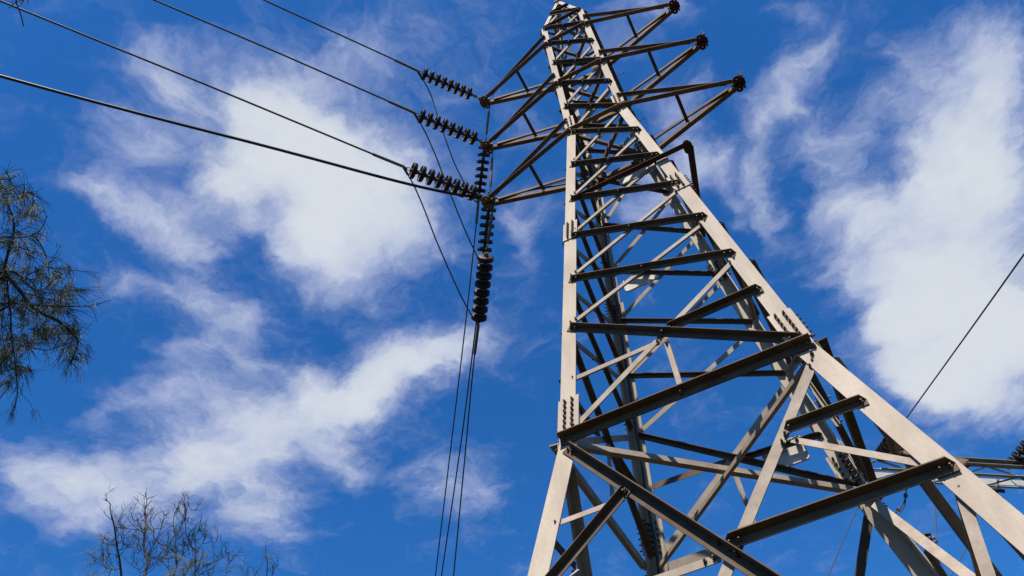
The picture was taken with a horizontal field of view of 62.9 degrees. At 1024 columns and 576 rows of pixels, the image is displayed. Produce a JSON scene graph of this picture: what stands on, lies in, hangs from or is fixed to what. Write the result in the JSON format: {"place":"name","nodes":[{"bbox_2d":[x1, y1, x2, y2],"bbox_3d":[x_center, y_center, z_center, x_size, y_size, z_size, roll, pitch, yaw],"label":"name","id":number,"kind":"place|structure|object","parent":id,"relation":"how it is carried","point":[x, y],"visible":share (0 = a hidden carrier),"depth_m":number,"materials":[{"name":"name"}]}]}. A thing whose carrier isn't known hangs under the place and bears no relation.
{"place":"outdoors","nodes":[
{"label":"outdoors","id":0,"kind":"place"},
{"bbox_2d":[0,0,1023,575],"label":"sky","id":1,"kind":"structure","parent":0,"point":[277,343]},
{"label":"ground","id":2,"kind":"structure","parent":0,"visible":0},
{"bbox_2d":[0,0,110,424],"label":"casuarina tree","id":3,"kind":"object","parent":2,"relation":"on","point":[43,331],"visible":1,"depth_m":6.00,"materials":[{"name":"green plant"}]},
{"bbox_2d":[71,482,140,575],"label":"bare tree","id":4,"kind":"object","parent":2,"relation":"on","point":[116,545],"visible":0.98,"depth_m":10.79,"materials":[{"name":"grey plant"}]},
{"bbox_2d":[117,489,184,575],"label":"bare tree","id":5,"kind":"object","parent":2,"relation":"on","point":[149,558],"visible":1,"depth_m":10.69,"materials":[{"name":"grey plant"}]},
{"bbox_2d":[148,491,199,575],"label":"bare tree","id":6,"kind":"object","parent":2,"relation":"on","point":[177,508],"visible":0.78,"depth_m":11.39,"materials":[{"name":"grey plant"}]},
{"bbox_2d":[164,494,246,575],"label":"bare tree","id":7,"kind":"object","parent":2,"relation":"on","point":[194,555],"visible":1,"depth_m":11.05,"materials":[{"name":"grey plant"}]},
{"bbox_2d":[231,542,279,575],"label":"bare tree","id":8,"kind":"object","parent":2,"relation":"on","point":[273,566],"visible":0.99,"depth_m":12.29,"materials":[{"name":"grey plant"}]},
{"bbox_2d":[478,0,1023,575],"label":"transmission tower","id":9,"kind":"structure","parent":2,"relation":"on","point":[916,452],"depth_m":8.48,"materials":[{"name":"metal"}]},
{"bbox_2d":[406,162,481,200],"bbox_3d":[-1.045,-1.668,13.302,1.362,0.289,0.268,18,-56,-19],"label":"insulator string","id":10,"kind":"object","parent":9,"relation":"attached to","point":[430,177],"visible":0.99,"depth_m":13.23,"materials":[{"name":"brown ceramic"}]},
{"bbox_2d":[0,0,408,174],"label":"power line","id":11,"kind":"object","parent":10,"relation":"attached to","point":[253,104],"visible":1,"depth_m":12.31,"materials":[{"name":"metal"}]},
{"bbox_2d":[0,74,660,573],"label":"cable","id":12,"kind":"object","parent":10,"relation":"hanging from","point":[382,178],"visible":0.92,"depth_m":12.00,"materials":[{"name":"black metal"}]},
{"bbox_2d":[415,109,482,144],"bbox_3d":[-1.073,-2.793,14.646,1.327,0.318,0.258,18,-56,-19],"label":"insulator string","id":13,"kind":"object","parent":9,"relation":"attached to","point":[444,125],"visible":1,"depth_m":14.57,"materials":[{"name":"brown ceramic"}]},
{"bbox_2d":[153,0,418,120],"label":"power line","id":14,"kind":"object","parent":13,"relation":"attached to","point":[402,107],"visible":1,"depth_m":13.94,"materials":[{"name":"metal"}]},
{"bbox_2d":[420,124,476,255],"bbox_3d":[-1.099,-1.684,14.420,0.024,1.866,2.305,-24,-53,13],"label":"jumper wire","id":15,"kind":"object","parent":13,"relation":"hanging from","point":[449,190],"visible":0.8,"depth_m":14.42,"materials":[{"name":"black metal"}]},
{"bbox_2d":[441,261,479,575],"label":"power line","id":16,"kind":"object","parent":15,"relation":"hanging from","point":[460,445],"visible":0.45,"depth_m":15.10,"materials":[{"name":"metal"}]},
{"bbox_2d":[419,68,480,99],"bbox_3d":[-1.162,-3.851,15.925,1.312,0.294,0.242,18,-56,-19],"label":"insulator string","id":17,"kind":"object","parent":9,"relation":"attached to","point":[450,85],"visible":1,"depth_m":15.85,"materials":[{"name":"brown ceramic"}]},
{"bbox_2d":[263,0,421,78],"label":"power line","id":18,"kind":"object","parent":17,"relation":"attached to","point":[408,66],"visible":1,"depth_m":15.44,"materials":[{"name":"metal"}]},
{"bbox_2d":[423,81,476,202],"bbox_3d":[-1.202,-2.798,15.816,0.024,1.607,2.340,-23,-53,12],"label":"jumper wire","id":19,"kind":"object","parent":17,"relation":"attached to","point":[445,137],"visible":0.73,"depth_m":15.61,"materials":[{"name":"black metal"}]},
{"bbox_2d":[474,105,489,202],"bbox_3d":[-0.567,-2.562,16.096,0.242,1.342,1.464,6,-52,-10],"label":"insulator string","id":20,"kind":"object","parent":9,"relation":"hanging from","point":[482,168],"visible":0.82,"depth_m":15.89,"materials":[{"name":"brown ceramic"}]},
{"bbox_2d":[435,200,479,575],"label":"power line","id":21,"kind":"object","parent":20,"relation":"hanging from","point":[477,214],"visible":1,"depth_m":16.29,"materials":[{"name":"metal"}]},
{"bbox_2d":[471,207,493,323],"bbox_3d":[-0.458,-0.332,13.773,0.268,0.852,1.885,4,-52,-9],"label":"insulator string","id":22,"kind":"object","parent":9,"relation":"hanging from","point":[483,286],"visible":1,"depth_m":13.74,"materials":[{"name":"brown ceramic"}]},
{"bbox_2d":[408,175,473,318],"bbox_3d":[-1.132,-0.625,13.568,0.024,0.946,2.808,-21,-52,10],"label":"jumper wire","id":23,"kind":"object","parent":22,"relation":"attached to","point":[440,249],"visible":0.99,"depth_m":13.43,"materials":[{"name":"black metal"}]},
{"bbox_2d":[453,322,479,575],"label":"power line","id":24,"kind":"object","parent":23,"relation":"attached to","point":[476,339],"visible":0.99,"depth_m":14.71,"materials":[{"name":"metal"}]},
{"bbox_2d":[476,150,495,258],"bbox_3d":[-0.446,-1.410,14.576,0.258,1.713,1.316,5,-52,-10],"label":"insulator string","id":25,"kind":"object","parent":9,"relation":"hanging from","point":[485,225],"visible":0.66,"depth_m":14.23,"materials":[{"name":"brown ceramic"}]},
{"bbox_2d":[828,507,858,575],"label":"overhead wire","id":26,"kind":"object","parent":9,"relation":"attached to","point":[842,541],"visible":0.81,"depth_m":18.65,"materials":[{"name":"black metal"}]},
{"bbox_2d":[873,456,1023,488],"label":"substation gantry","id":27,"kind":"object","parent":2,"relation":"on","point":[993,464],"visible":0.38,"depth_m":16.95,"materials":[{"name":"grey metal"}]},
{"bbox_2d":[875,438,889,453],"bbox_3d":[7.221,3.135,16.207,0.258,0.422,0.840,-9,-51,1],"label":"insulator string","id":28,"kind":"object","parent":27,"relation":"attached to","point":[882,447],"visible":0.54,"depth_m":16.05,"materials":[{"name":"brown ceramic"}]},
{"bbox_2d":[906,253,1023,417],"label":"overhead wire","id":29,"kind":"object","parent":28,"relation":"attached to","point":[1000,287],"visible":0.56,"depth_m":11.81,"materials":[{"name":"black metal"}]},
{"bbox_2d":[894,466,906,512],"bbox_3d":[7.335,3.819,15.836,0.704,0.796,0.085,-38,-57,22],"label":"dropper wire","id":30,"kind":"object","parent":27,"relation":"hanging from","point":[904,498],"visible":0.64,"depth_m":15.66,"materials":[{"name":"black metal"}]},
{"bbox_2d":[896,493,907,514],"bbox_3d":[7.314,4.060,15.655,0.352,0.387,0.193,-35,-56,20],"label":"wire clamp","id":31,"kind":"object","parent":30,"relation":"attached to","point":[905,496],"visible":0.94,"depth_m":15.67,"materials":[{"name":"black metal"}]},
{"bbox_2d":[934,480,937,544],"bbox_3d":[7.569,4.329,14.921,1.058,2.338,0.046,-4,-51,-3],"label":"overhead wire","id":32,"kind":"object","parent":27,"relation":"hanging from","point":[936,522],"visible":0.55,"depth_m":15.03,"materials":[{"name":"black metal"}]},
{"bbox_2d":[990,477,1004,497],"bbox_3d":[8.830,3.707,15.239,0.388,0.382,0.258,-66,-71,34],"label":"insulator string","id":33,"kind":"object","parent":27,"relation":"hanging from","point":[996,488],"visible":0.52,"depth_m":15.16,"materials":[{"name":"brown ceramic"}]},
{"bbox_2d":[1006,440,1023,470],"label":"insulator string","id":34,"kind":"object","parent":27,"relation":"attached to","point":[1018,456],"visible":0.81,"depth_m":17.13,"materials":[{"name":"brown ceramic"}]}
]}

